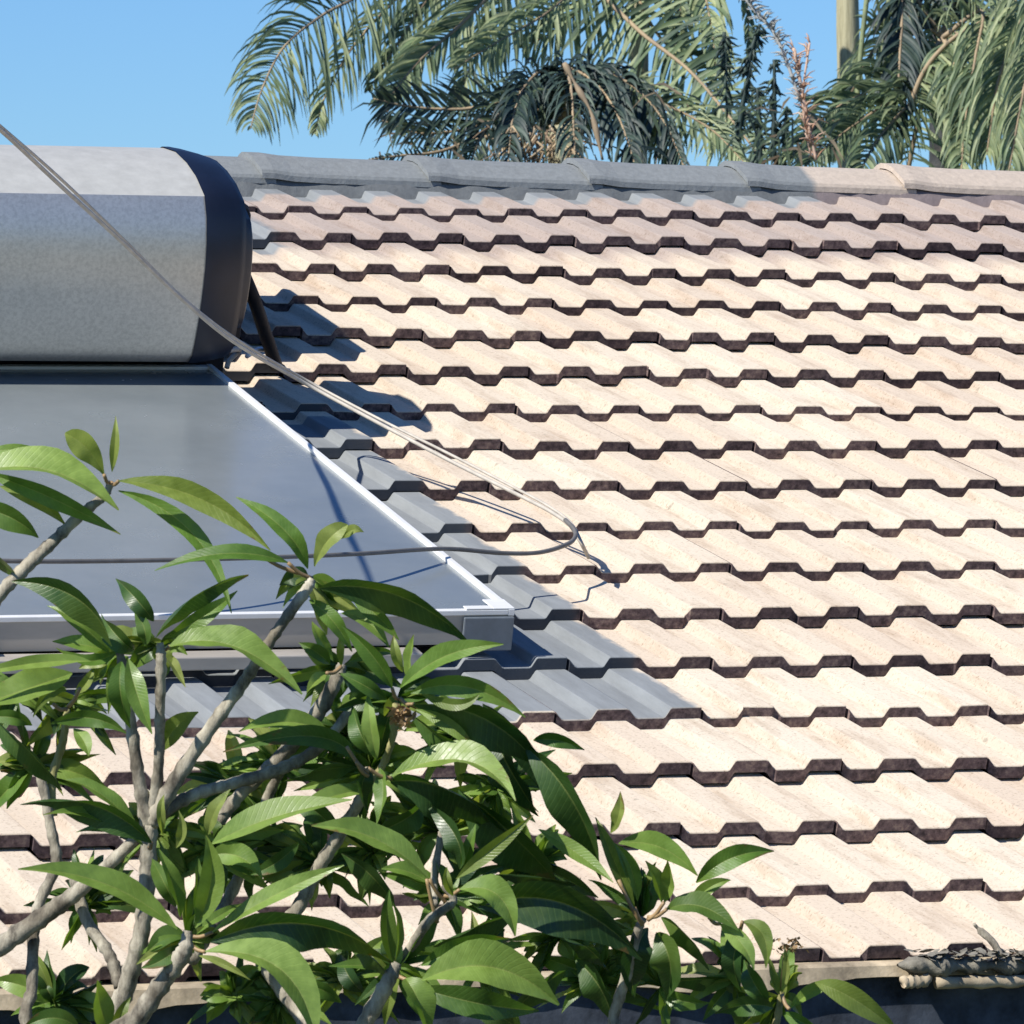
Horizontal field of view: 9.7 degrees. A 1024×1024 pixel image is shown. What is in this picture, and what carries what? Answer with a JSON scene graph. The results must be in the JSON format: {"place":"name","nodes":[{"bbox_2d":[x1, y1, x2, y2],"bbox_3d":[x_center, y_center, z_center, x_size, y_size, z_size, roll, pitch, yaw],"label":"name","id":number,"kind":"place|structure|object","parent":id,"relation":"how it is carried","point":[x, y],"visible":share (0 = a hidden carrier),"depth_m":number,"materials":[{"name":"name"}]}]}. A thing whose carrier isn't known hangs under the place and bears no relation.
{"place":"outdoors","nodes":[
{"label":"outdoors","id":0,"kind":"place"},
{"bbox_2d":[0,0,1012,169],"label":"sky","id":1,"kind":"structure","parent":0,"point":[97,73],"materials":[{"name":"blue"}]},
{"label":"ground","id":2,"kind":"structure","parent":0,"visible":0},
{"bbox_2d":[0,416,893,1023],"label":"garden tree","id":3,"kind":"object","parent":2,"relation":"on","point":[348,746],"visible":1,"depth_m":8.98,"materials":[{"name":"green plant"}]},
{"bbox_2d":[224,0,771,165],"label":"palm tree","id":4,"kind":"object","parent":2,"relation":"on","point":[410,53],"visible":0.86,"depth_m":34.77,"materials":[{"name":"green plant"}]},
{"bbox_2d":[0,152,1023,1023],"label":"tiled house","id":5,"kind":"structure","parent":2,"relation":"on","point":[754,432],"depth_m":12.88,"materials":[{"name":"tile"}]},
{"bbox_2d":[0,145,514,673],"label":"solar water heater","id":6,"kind":"object","parent":5,"relation":"on","point":[102,329],"visible":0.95,"depth_m":12.74,"materials":[{"name":"metal"}]},
{"bbox_2d":[1,518,577,563],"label":"dark cable","id":7,"kind":"object","parent":6,"relation":"on","point":[339,554],"visible":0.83,"depth_m":11.66,"materials":[{"name":"black rubber"}]},
{"bbox_2d":[0,124,590,558],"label":"twin cable","id":8,"kind":"object","parent":5,"relation":"attached to","point":[98,218],"visible":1,"depth_m":12.47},
{"bbox_2d":[897,954,1023,988],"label":"gutter remnant","id":9,"kind":"object","parent":5,"relation":"attached to","point":[939,971],"visible":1,"depth_m":10.16,"materials":[{"name":"grey"}]},
{"bbox_2d":[903,947,1023,961],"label":"leaf litter","id":10,"kind":"object","parent":9,"relation":"on","point":[976,952],"visible":1,"depth_m":10.17,"materials":[{"name":"brown plant"}]},
{"bbox_2d":[973,923,1003,956],"bbox_3d":[0.808,0.725,10.202,0.055,0.060,0.017,0,0,15],"label":"dry stick","id":11,"kind":"object","parent":10,"relation":"on","point":[987,937],"visible":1,"depth_m":10.20,"materials":[{"name":"grey wood"}]},
{"bbox_2d":[351,0,844,167],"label":"palm tree","id":12,"kind":"object","parent":2,"relation":"on","point":[552,102],"visible":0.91,"depth_m":31.56,"materials":[{"name":"green plant"}]},
{"bbox_2d":[836,0,859,167],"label":"palm tree","id":13,"kind":"object","parent":2,"relation":"on","point":[847,25],"visible":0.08,"depth_m":36.97,"materials":[{"name":"plant"}]},
{"bbox_2d":[777,0,1023,170],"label":"palm tree","id":14,"kind":"object","parent":2,"relation":"on","point":[967,78],"visible":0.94,"depth_m":32.34,"materials":[{"name":"green plant"}]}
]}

